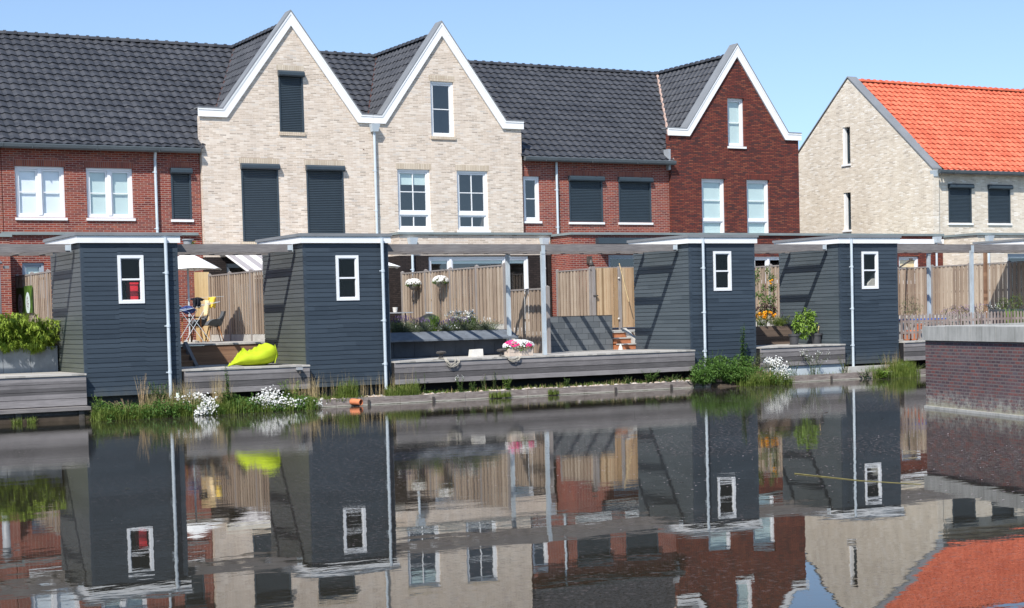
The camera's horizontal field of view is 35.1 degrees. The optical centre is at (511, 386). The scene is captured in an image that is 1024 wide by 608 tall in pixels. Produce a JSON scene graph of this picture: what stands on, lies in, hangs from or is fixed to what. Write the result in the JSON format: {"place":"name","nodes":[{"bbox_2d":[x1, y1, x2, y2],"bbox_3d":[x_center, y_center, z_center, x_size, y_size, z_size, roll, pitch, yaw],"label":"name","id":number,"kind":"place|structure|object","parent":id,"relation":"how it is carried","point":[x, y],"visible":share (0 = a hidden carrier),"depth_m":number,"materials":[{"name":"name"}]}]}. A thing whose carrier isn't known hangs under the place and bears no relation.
{"place":"outdoors","nodes":[
{"label":"outdoors","id":0,"kind":"place"},
{"bbox_2d":[0,135,11,317],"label":"brick house","id":1,"kind":"structure","parent":0,"point":[6,292],"depth_m":45.74,"materials":[{"name":"brick"}]},
{"bbox_2d":[0,30,202,340],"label":"brick house","id":2,"kind":"structure","parent":0,"point":[76,110],"depth_m":49.40,"materials":[{"name":"red brick"}]},
{"bbox_2d":[22,263,43,298],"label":"window","id":3,"kind":"structure","parent":2,"relation":"in","point":[27,268],"depth_m":47.89,"materials":[{"name":"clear glass"}]},
{"bbox_2d":[15,166,67,219],"bbox_3d":[-13.970,-5.721,47.857,1.520,1.585,0.230,-3,3,-29],"label":"window","id":4,"kind":"structure","parent":2,"relation":"in","point":[39,190],"depth_m":47.86,"materials":[{"name":"white glass"}]},
{"bbox_2d":[86,168,135,220],"bbox_3d":[-12.165,-5.811,48.876,1.490,1.585,0.230,-3,3,-29],"label":"window","id":5,"kind":"structure","parent":2,"relation":"in","point":[109,190],"depth_m":48.89,"materials":[{"name":"white glass"}]},
{"bbox_2d":[181,342,198,366],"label":"wooden steps","id":6,"kind":"structure","parent":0,"point":[189,356],"depth_m":39.59,"materials":[{"name":"brown wood"}]},
{"bbox_2d":[199,329,634,342],"bbox_3d":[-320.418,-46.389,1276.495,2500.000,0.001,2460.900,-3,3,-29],"label":"ground","id":7,"kind":"structure","parent":0,"point":[264,341],"depth_m":47.45,"materials":[{"name":"grey wood"}]},
{"bbox_2d":[15,269,52,333],"bbox_3d":[-12.203,-2.121,43.432,0.090,2.155,9.390,-3,3,-29],"label":"plank fence","id":8,"kind":"object","parent":7,"relation":"on","point":[23,280],"visible":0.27,"depth_m":45.00,"materials":[{"name":"brown wood"}]},
{"bbox_2d":[16,285,32,313],"bbox_3d":[-14.000,-2.499,46.431,0.020,0.775,1.940,-3,3,-29],"label":"garden poster","id":9,"kind":"object","parent":8,"relation":"attached to","point":[24,297],"visible":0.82,"depth_m":46.34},
{"bbox_2d":[180,316,203,342],"bbox_3d":[-9.376,-1.563,44.531,1.550,0.705,1.000,-3,3,-29],"label":"garden table","id":10,"kind":"object","parent":7,"relation":"on","point":[191,328],"visible":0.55,"depth_m":44.48,"materials":[{"name":"brown wood"}]},
{"bbox_2d":[187,312,207,341],"bbox_3d":[-8.831,-1.694,45.635,0.571,0.851,0.580,-3,3,-24],"label":"shell chair","id":11,"kind":"object","parent":7,"relation":"on","point":[204,320],"visible":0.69,"depth_m":45.48,"materials":[{"name":"grey plastic"}]},
{"bbox_2d":[180,302,217,341],"bbox_3d":[-8.621,-1.750,43.803,1.305,1.091,0.616,-3,3,-29],"label":"drying rack","id":12,"kind":"object","parent":7,"relation":"on","point":[194,319],"visible":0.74,"depth_m":43.72,"materials":[{"name":"metal"}]},
{"bbox_2d":[178,255,221,342],"bbox_3d":[-9.275,-2.562,46.398,2.035,2.594,1.763,-3,3,-29],"label":"parasol","id":13,"kind":"object","parent":7,"relation":"on","point":[191,262],"visible":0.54,"depth_m":46.01,"materials":[{"name":"white fabric"}]},
{"bbox_2d":[204,311,225,341],"bbox_3d":[-8.229,-1.679,44.935,0.571,0.851,0.580,-2,3,-19],"label":"shell chair","id":14,"kind":"object","parent":7,"relation":"on","point":[217,322],"visible":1,"depth_m":44.80,"materials":[{"name":"grey plastic"}]},
{"bbox_2d":[181,342,265,364],"bbox_3d":[-8.146,-0.650,41.615,3.150,0.930,2.530,-3,3,-29],"label":"terrace step","id":15,"kind":"object","parent":7,"relation":"on","point":[212,353],"visible":0.3,"depth_m":40.64,"materials":[{"name":"brown wood"}]},
{"bbox_2d":[208,269,264,340],"bbox_3d":[-7.107,-2.348,46.194,0.090,2.115,9.190,-3,3,-29],"label":"plank fence","id":16,"kind":"object","parent":7,"relation":"on","point":[231,322],"visible":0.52,"depth_m":47.89,"materials":[{"name":"brown wood"}]},
{"bbox_2d":[194,272,209,340],"bbox_3d":[-9.564,-2.482,50.030,0.476,2.136,0.120,-3,3,-29],"label":"wooden door","id":17,"kind":"structure","parent":16,"relation":"attached to","point":[201,284],"depth_m":50.03,"materials":[{"name":"brown wood"}]},
{"bbox_2d":[117,10,379,345],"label":"gable house","id":18,"kind":"structure","parent":7,"relation":"on","point":[284,128],"depth_m":51.54,"materials":[{"name":"beige brick"}]},
{"bbox_2d":[204,264,264,345],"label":"window","id":19,"kind":"structure","parent":18,"relation":"in","point":[233,268],"depth_m":52.43,"materials":[{"name":"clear glass"}]},
{"bbox_2d":[319,20,551,332],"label":"gable house","id":20,"kind":"structure","parent":7,"relation":"on","point":[449,154],"depth_m":54.30,"materials":[{"name":"beige brick"}]},
{"bbox_2d":[397,169,432,231],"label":"window","id":21,"kind":"structure","parent":20,"relation":"in","point":[413,185],"depth_m":53.97,"materials":[{"name":"white glass"}]},
{"bbox_2d":[430,81,455,139],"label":"window","id":22,"kind":"structure","parent":20,"relation":"in","point":[441,93],"depth_m":55.25,"materials":[{"name":"white glass"}]},
{"bbox_2d":[457,171,490,231],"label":"window","id":23,"kind":"structure","parent":20,"relation":"in","point":[472,198],"depth_m":55.97,"materials":[{"name":"white glass"}]},
{"bbox_2d":[429,256,528,331],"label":"window","id":24,"kind":"structure","parent":20,"relation":"in","point":[518,264],"depth_m":54.00,"materials":[{"name":"white glass"}]},
{"bbox_2d":[401,262,505,330],"bbox_3d":[-1.822,-2.621,48.516,0.090,1.955,6.740,-3,3,-29],"label":"plank fence","id":25,"kind":"object","parent":7,"relation":"on","point":[426,292],"visible":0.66,"depth_m":47.89,"materials":[{"name":"brown wood"}]},
{"bbox_2d":[405,271,421,289],"bbox_3d":[-3.076,-3.292,50.198,0.522,0.586,0.639,-3,3,-29],"label":"hanging basket","id":26,"kind":"object","parent":25,"relation":"hanging from","point":[410,285],"visible":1,"depth_m":50.08,"materials":[{"name":"metal"}]},
{"bbox_2d":[432,268,448,287],"bbox_3d":[-2.152,-3.270,48.578,0.566,0.586,0.546,-1,3,20],"label":"hanging basket","id":27,"kind":"object","parent":25,"relation":"hanging from","point":[440,283],"visible":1,"depth_m":48.47,"materials":[{"name":"metal"}]},
{"bbox_2d":[556,268,592,316],"bbox_3d":[2.056,-2.872,53.231,0.090,2.095,2.140,-3,3,-29],"label":"plank fence","id":28,"kind":"object","parent":7,"relation":"on","point":[562,280],"visible":0.59,"depth_m":53.14,"materials":[{"name":"brown wood"}]},
{"bbox_2d":[467,59,723,329],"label":"brick house","id":29,"kind":"structure","parent":7,"relation":"on","point":[598,173],"depth_m":57.93,"materials":[{"name":"red brick"}]},
{"bbox_2d":[523,176,541,222],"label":"window","id":30,"kind":"structure","parent":29,"relation":"in","point":[530,183],"depth_m":56.26,"materials":[{"name":"white glass"}]},
{"bbox_2d":[608,255,634,328],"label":"window","id":31,"kind":"structure","parent":29,"relation":"in","point":[614,260],"depth_m":56.00,"materials":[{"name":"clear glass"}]},
{"bbox_2d":[755,265,776,325],"bbox_3d":[7.704,-2.765,49.372,1.010,1.894,0.362,-3,3,-29],"label":"climbing plant","id":32,"kind":"object","parent":7,"relation":"on","point":[759,295],"visible":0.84,"depth_m":49.44,"materials":[{"name":"green plant"}]},
{"bbox_2d":[755,264,779,325],"bbox_3d":[8.669,-3.076,54.122,0.090,2.095,7.490,-3,3,-29],"label":"plank fence","id":33,"kind":"object","parent":7,"relation":"on","point":[771,267],"visible":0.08,"depth_m":54.17,"materials":[{"name":"brown wood"}]},
{"bbox_2d":[798,76,1023,320],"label":"gable house","id":34,"kind":"structure","parent":7,"relation":"on","point":[950,167],"depth_m":66.62,"materials":[{"name":"yellow brick"}]},
{"bbox_2d":[841,127,850,166],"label":"window","id":35,"kind":"structure","parent":34,"relation":"in","point":[848,129],"depth_m":68.17,"materials":[{"name":"white glass"}]},
{"bbox_2d":[842,193,851,231],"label":"window","id":36,"kind":"structure","parent":34,"relation":"in","point":[849,194],"depth_m":68.29,"materials":[{"name":"white wood"}]},
{"bbox_2d":[983,253,1023,320],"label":"window","id":37,"kind":"structure","parent":34,"relation":"in","point":[1012,257],"depth_m":64.87,"materials":[{"name":"glass"}]},
{"bbox_2d":[898,260,1023,318],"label":"plank fence","id":38,"kind":"object","parent":7,"relation":"on","point":[914,281],"visible":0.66,"depth_m":58.96,"materials":[{"name":"brown wood"}]},
{"bbox_2d":[972,238,1023,317],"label":"veranda","id":39,"kind":"object","parent":7,"relation":"on","point":[1015,241],"visible":0.38,"depth_m":55.06,"materials":[{"name":"white paint"}]},
{"bbox_2d":[165,381,738,416],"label":"bank soil","id":40,"kind":"structure","parent":0,"point":[723,384],"depth_m":43.36,"materials":[{"name":"brown soil"}]},
{"bbox_2d":[194,392,218,415],"bbox_3d":[-6.793,0.431,35.958,0.480,0.598,0.696,-1,3,16],"label":"daisy patch","id":41,"kind":"object","parent":40,"relation":"on","point":[202,410],"visible":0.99,"depth_m":35.90,"materials":[{"name":"white plant"}]},
{"bbox_2d":[249,385,326,410],"bbox_3d":[-5.172,0.281,37.145,1.942,0.692,0.637,-3,3,-29],"label":"daisy patch","id":42,"kind":"object","parent":40,"relation":"on","point":[268,400],"visible":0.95,"depth_m":36.93,"materials":[{"name":"white plant"}]},
{"bbox_2d":[92,371,792,420],"bbox_3d":[-0.811,0.150,39.775,19.090,0.651,1.382,-3,3,-29],"label":"ground cover","id":43,"kind":"object","parent":40,"relation":"on","point":[161,405],"visible":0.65,"depth_m":35.92,"materials":[{"name":"green plant"}]},
{"bbox_2d":[687,354,767,386],"bbox_3d":[5.739,-0.453,43.493,2.537,0.882,1.069,-3,3,-29],"label":"bramble bush","id":44,"kind":"object","parent":40,"relation":"on","point":[723,371],"visible":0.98,"depth_m":43.34,"materials":[{"name":"green plant"}]},
{"bbox_2d":[763,355,790,382],"bbox_3d":[7.251,-0.395,44.063,0.738,0.934,0.692,-3,3,-29],"label":"daisy patch","id":45,"kind":"object","parent":40,"relation":"on","point":[772,362],"visible":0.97,"depth_m":43.99,"materials":[{"name":"white plant"}]},
{"bbox_2d":[0,359,925,423],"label":"bank","id":46,"kind":"structure","parent":0,"point":[51,418],"depth_m":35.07,"materials":[{"name":"green plant"}]},
{"bbox_2d":[0,372,90,421],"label":"timber deck","id":47,"kind":"structure","parent":46,"relation":"on","point":[41,394],"depth_m":35.12,"materials":[{"name":"grey wood"}]},
{"bbox_2d":[0,346,57,373],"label":"concrete planter","id":48,"kind":"object","parent":47,"relation":"on","point":[25,362],"visible":0.86,"depth_m":37.34,"materials":[{"name":"concrete"}]},
{"bbox_2d":[0,310,60,354],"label":"bamboo hedge","id":49,"kind":"object","parent":48,"relation":"in","point":[23,332],"visible":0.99,"depth_m":37.13,"materials":[{"name":"green plant"}]},
{"bbox_2d":[43,232,181,407],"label":"garden shed","id":50,"kind":"structure","parent":46,"relation":"on","point":[113,342],"depth_m":36.33,"materials":[{"name":"paint"}]},
{"bbox_2d":[0,244,70,255],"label":"pergola","id":51,"kind":"object","parent":50,"relation":"attached to","point":[28,249],"visible":1,"depth_m":35.72,"materials":[{"name":"grey wood"}]},
{"bbox_2d":[117,255,144,303],"bbox_3d":[-8.548,-2.409,36.248,0.590,1.080,0.085,-3,3,-29],"label":"window","id":52,"kind":"structure","parent":50,"relation":"in","point":[141,262],"depth_m":36.23,"materials":[{"name":"white wood"}]},
{"bbox_2d":[125,282,138,299],"bbox_3d":[-8.601,-2.141,36.620,0.200,0.440,0.340,-3,3,-29],"label":"crate","id":53,"kind":"object","parent":50,"relation":"in","point":[132,291],"visible":0.93,"depth_m":36.50,"materials":[{"name":"red plastic"}]},
{"bbox_2d":[177,244,292,254],"bbox_3d":[-6.938,-3.271,38.589,2.965,0.185,1.705,-3,3,-29],"label":"pergola","id":54,"kind":"object","parent":50,"relation":"attached to","point":[224,249],"visible":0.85,"depth_m":38.09,"materials":[{"name":"grey wood"}]},
{"bbox_2d":[148,380,172,403],"bbox_3d":[-7.821,0.250,36.029,0.575,0.797,0.545,-1,2,-1],"label":"weed","id":55,"kind":"object","parent":46,"relation":"on","point":[157,391],"visible":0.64,"depth_m":35.96,"materials":[{"name":"green plant"}]},
{"bbox_2d":[179,363,309,400],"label":"timber deck","id":56,"kind":"structure","parent":46,"relation":"on","point":[247,380],"depth_m":37.53,"materials":[{"name":"grey wood"}]},
{"bbox_2d":[227,343,277,366],"bbox_3d":[-6.176,-0.773,38.633,1.168,0.542,0.885,-1,2,-1],"label":"beanbag","id":57,"kind":"object","parent":56,"relation":"on","point":[263,354],"visible":1,"depth_m":38.31,"materials":[{"name":"fabric"}]},
{"bbox_2d":[276,380,301,399],"bbox_3d":[-5.164,0.165,37.524,0.576,0.705,0.487,-2,2,-3],"label":"weed","id":58,"kind":"object","parent":46,"relation":"on","point":[286,390],"visible":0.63,"depth_m":37.50,"materials":[{"name":"green plant"}]},
{"bbox_2d":[255,233,391,396],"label":"garden shed","id":59,"kind":"structure","parent":46,"relation":"on","point":[326,304],"depth_m":38.97,"materials":[{"name":"paint"}]},
{"bbox_2d":[335,255,359,300],"bbox_3d":[-3.962,-2.616,38.837,0.590,1.080,0.085,-3,3,-29],"label":"window","id":60,"kind":"structure","parent":59,"relation":"in","point":[356,262],"depth_m":38.83,"materials":[{"name":"white wood"}]},
{"bbox_2d":[318,379,691,399],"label":"stones","id":61,"kind":"object","parent":46,"relation":"on","point":[674,380],"visible":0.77,"depth_m":41.09,"materials":[{"name":"grey stone"}]},
{"bbox_2d":[388,349,694,391],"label":"timber deck","id":62,"kind":"structure","parent":46,"relation":"on","point":[554,368],"depth_m":41.58,"materials":[{"name":"grey wood"}]},
{"bbox_2d":[390,329,517,358],"bbox_3d":[-2.195,-1.133,42.951,4.738,0.680,1.240,-3,3,-29],"label":"planter bench","id":63,"kind":"object","parent":62,"relation":"on","point":[431,344],"visible":0.74,"depth_m":42.83,"materials":[{"name":"wood"}]},
{"bbox_2d":[390,315,415,331],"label":"lavender","id":64,"kind":"object","parent":63,"relation":"on","point":[398,326],"visible":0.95,"depth_m":42.49,"materials":[{"name":"green plant"}]},
{"bbox_2d":[406,317,436,331],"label":"lavender","id":65,"kind":"object","parent":63,"relation":"on","point":[423,325],"visible":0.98,"depth_m":42.76,"materials":[{"name":"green plant"}]},
{"bbox_2d":[434,319,457,330],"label":"lavender","id":66,"kind":"object","parent":63,"relation":"on","point":[442,327],"visible":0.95,"depth_m":43.15,"materials":[{"name":"green plant"}]},
{"bbox_2d":[445,316,473,330],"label":"lavender","id":67,"kind":"object","parent":63,"relation":"on","point":[461,326],"visible":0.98,"depth_m":43.34,"materials":[{"name":"green plant"}]},
{"bbox_2d":[446,310,474,328],"bbox_3d":[-1.364,-1.779,43.693,0.749,0.668,0.798,0,3,21],"label":"white phlox","id":68,"kind":"object","parent":63,"relation":"on","point":[459,312],"visible":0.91,"depth_m":43.64,"materials":[{"name":"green plant"}]},
{"bbox_2d":[467,316,502,329],"bbox_3d":[-0.772,-1.696,43.711,1.191,0.427,0.868,-3,3,-29],"label":"herb mound","id":69,"kind":"object","parent":63,"relation":"on","point":[486,325],"visible":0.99,"depth_m":43.61,"materials":[{"name":"green plant"}]},
{"bbox_2d":[468,349,482,356],"bbox_3d":[-0.938,-0.878,41.854,0.340,0.198,0.200,-3,3,-29],"label":"stone block","id":70,"kind":"object","parent":62,"relation":"on","point":[475,352],"depth_m":41.78,"materials":[{"name":"white stone"}]},
{"bbox_2d":[502,339,534,355],"bbox_3d":[0.180,-1.009,41.554,0.922,0.430,0.507,-3,3,-29],"label":"flower crate","id":71,"kind":"object","parent":62,"relation":"on","point":[526,351],"visible":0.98,"depth_m":41.44,"materials":[{"name":"white wood"}]},
{"bbox_2d":[505,285,550,352],"bbox_3d":[0.435,-1.828,44.586,0.090,1.875,2.280,-3,3,-29],"label":"plank fence","id":72,"kind":"object","parent":62,"relation":"on","point":[533,297],"visible":0.54,"depth_m":44.37,"materials":[{"name":"brown wood"}]},
{"bbox_2d":[388,244,676,354],"bbox_3d":[0.251,-2.272,42.699,8.885,2.895,1.890,-3,3,-29],"label":"pergola","id":73,"kind":"object","parent":62,"relation":"on","point":[542,250],"visible":0.8,"depth_m":42.09,"materials":[{"name":"grey wood"}]},
{"bbox_2d":[550,315,612,351],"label":"block wall","id":74,"kind":"structure","parent":62,"relation":"on","point":[582,333],"depth_m":45.78,"materials":[{"name":"grey concrete"}]},
{"bbox_2d":[612,331,635,349],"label":"brick steps","id":75,"kind":"structure","parent":62,"relation":"on","point":[624,340],"depth_m":46.30,"materials":[{"name":"brick"}]},
{"bbox_2d":[384,320,990,386],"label":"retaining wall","id":76,"kind":"structure","parent":46,"relation":"on","point":[900,339],"depth_m":52.02,"materials":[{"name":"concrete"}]},
{"bbox_2d":[627,235,758,378],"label":"garden shed","id":77,"kind":"structure","parent":46,"relation":"on","point":[696,293],"depth_m":44.51,"materials":[{"name":"paint"}]},
{"bbox_2d":[713,251,731,290],"bbox_3d":[5.750,-3.174,44.316,0.600,1.080,0.085,-3,3,-29],"label":"window","id":78,"kind":"structure","parent":77,"relation":"in","point":[728,253],"depth_m":44.32,"materials":[{"name":"white wood"}]},
{"bbox_2d":[752,344,845,375],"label":"timber deck","id":79,"kind":"structure","parent":46,"relation":"on","point":[790,353],"depth_m":45.64,"materials":[{"name":"grey wood"}]},
{"bbox_2d":[756,326,791,344],"bbox_3d":[6.995,-1.505,47.789,3.133,0.535,0.650,-3,3,-29],"label":"wooden planter","id":80,"kind":"object","parent":79,"relation":"on","point":[766,335],"visible":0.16,"depth_m":47.95,"materials":[{"name":"brown wood"}]},
{"bbox_2d":[756,311,776,325],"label":"orange lilies","id":81,"kind":"object","parent":80,"relation":"on","point":[764,317],"visible":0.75,"depth_m":48.03,"materials":[{"name":"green plant"}]},
{"bbox_2d":[765,313,790,325],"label":"shrub","id":82,"kind":"object","parent":80,"relation":"on","point":[780,323],"visible":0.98,"depth_m":48.24,"materials":[{"name":"green plant"}]},
{"bbox_2d":[788,334,799,344],"bbox_3d":[8.156,-1.372,46.755,0.335,0.310,0.331,-3,3,-29],"label":"plant pot","id":83,"kind":"object","parent":79,"relation":"on","point":[794,339],"visible":1,"depth_m":46.64,"materials":[{"name":"grey plastic"}]},
{"bbox_2d":[791,307,817,339],"bbox_3d":[8.468,-1.814,46.862,0.954,0.979,0.501,-3,3,-29],"label":"potted shrub","id":84,"kind":"object","parent":83,"relation":"in","point":[799,327],"visible":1,"depth_m":46.83,"materials":[{"name":"green plant"}]},
{"bbox_2d":[810,333,822,343],"bbox_3d":[8.881,-1.408,47.164,0.356,0.310,0.353,-3,3,-29],"label":"plant pot","id":85,"kind":"object","parent":79,"relation":"on","point":[816,338],"visible":0.98,"depth_m":47.04,"materials":[{"name":"grey plastic"}]},
{"bbox_2d":[800,348,830,374],"bbox_3d":[8.441,-0.709,45.442,0.915,0.787,0.697,-3,3,-29],"label":"weed","id":86,"kind":"object","parent":46,"relation":"on","point":[813,371],"visible":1,"depth_m":45.40,"materials":[{"name":"green plant"}]},
{"bbox_2d":[772,235,901,366],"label":"garden shed","id":87,"kind":"structure","parent":46,"relation":"on","point":[857,317],"depth_m":47.05,"materials":[{"name":"paint"}]},
{"bbox_2d":[754,244,826,253],"bbox_3d":[7.375,-3.979,46.666,2.945,0.185,1.705,-3,3,-29],"label":"pergola","id":88,"kind":"object","parent":87,"relation":"attached to","point":[772,248],"visible":0.67,"depth_m":46.14,"materials":[{"name":"grey wood"}]},
{"bbox_2d":[861,252,878,288],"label":"window","id":89,"kind":"structure","parent":87,"relation":"in","point":[876,286],"depth_m":46.94,"materials":[{"name":"white glass"}]},
{"bbox_2d":[844,365,889,372],"bbox_3d":[10.576,-0.478,46.897,2.300,0.290,0.220,-3,3,-29],"label":"footing","id":90,"kind":"object","parent":46,"relation":"on","point":[851,369],"visible":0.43,"depth_m":46.45,"materials":[{"name":"concrete"}]},
{"bbox_2d":[893,340,925,367],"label":"timber deck","id":91,"kind":"structure","parent":46,"relation":"on","point":[914,351],"depth_m":47.61,"materials":[{"name":"grey wood"}]},
{"bbox_2d":[897,244,1023,325],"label":"pergola","id":92,"kind":"object","parent":91,"relation":"on","point":[929,249],"visible":0.68,"depth_m":49.65,"materials":[{"name":"grey wood"}]},
{"bbox_2d":[898,311,1023,338],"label":"picket fence","id":93,"kind":"object","parent":91,"relation":"on","point":[940,320],"visible":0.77,"depth_m":48.95,"materials":[{"name":"grey wood"}]},
{"bbox_2d":[899,294,923,329],"bbox_3d":[12.295,-2.217,49.893,0.902,1.330,0.679,-3,3,-29],"label":"olive shrub","id":94,"kind":"object","parent":46,"relation":"on","point":[909,312],"visible":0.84,"depth_m":49.86,"materials":[{"name":"green plant"}]},
{"bbox_2d":[989,309,1023,323],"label":"plant trough","id":95,"kind":"object","parent":46,"relation":"on","point":[999,310],"visible":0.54,"depth_m":52.39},
{"bbox_2d":[0,375,1023,607],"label":"water","id":96,"kind":"structure","parent":0,"point":[342,480],"depth_m":17.25,"materials":[{"name":"black liquid"}]},
{"bbox_2d":[90,417,1022,559],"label":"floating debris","id":97,"kind":"object","parent":96,"relation":"on","point":[699,474],"visible":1,"depth_m":19.94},
{"bbox_2d":[316,369,925,406],"bbox_3d":[9.045,-0.131,45.515,32.040,0.493,0.095,-3,3,-29],"label":"quay edging","id":98,"kind":"object","parent":96,"relation":"in","point":[533,392],"visible":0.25,"depth_m":41.07,"materials":[{"name":"wood"}]},
{"bbox_2d":[138,350,903,415],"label":"dry grass","id":99,"kind":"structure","parent":0,"point":[212,390],"depth_m":36.95,"materials":[{"name":"beige plant"}]},
{"bbox_2d":[589,266,634,329],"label":"garden gate","id":100,"kind":"structure","parent":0,"point":[617,307],"depth_m":52.63,"materials":[{"name":"brown wood"}]},
{"bbox_2d":[545,43,943,317],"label":"gable house","id":101,"kind":"structure","parent":0,"point":[715,128],"depth_m":60.38,"materials":[{"name":"red brick"}]},
{"bbox_2d":[702,179,723,232],"bbox_3d":[7.378,-6.626,59.834,1.070,2.120,0.120,-3,3,-29],"label":"window","id":102,"kind":"structure","parent":101,"relation":"in","point":[712,189],"depth_m":59.91,"materials":[{"name":"white glass"}]},
{"bbox_2d":[727,98,746,148],"bbox_3d":[8.293,-9.795,60.175,0.850,1.865,0.270,-3,3,-29],"label":"window","id":103,"kind":"structure","parent":101,"relation":"in","point":[735,111],"depth_m":60.31,"materials":[{"name":"white glass"}]},
{"bbox_2d":[747,180,768,232],"bbox_3d":[9.179,-6.715,60.851,1.070,2.120,0.120,-3,3,-29],"label":"window","id":104,"kind":"structure","parent":101,"relation":"in","point":[757,190],"depth_m":60.94,"materials":[{"name":"white glass"}]},
{"bbox_2d":[755,257,778,282],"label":"window","id":105,"kind":"structure","parent":101,"relation":"in","point":[767,260],"depth_m":59.19,"materials":[{"name":"white glass"}]},
{"bbox_2d":[899,257,917,283],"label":"window","id":106,"kind":"structure","parent":101,"relation":"in","point":[902,260],"depth_m":62.63,"materials":[{"name":"white glass"}]},
{"bbox_3d":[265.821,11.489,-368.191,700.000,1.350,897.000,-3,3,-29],"label":"opposite bank","id":107,"kind":"structure","parent":0,"visible":0},
{"bbox_2d":[922,323,1023,418],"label":"quay wall","id":108,"kind":"structure","parent":107,"relation":"on","point":[977,368],"depth_m":30.03,"materials":[{"name":"brick"}]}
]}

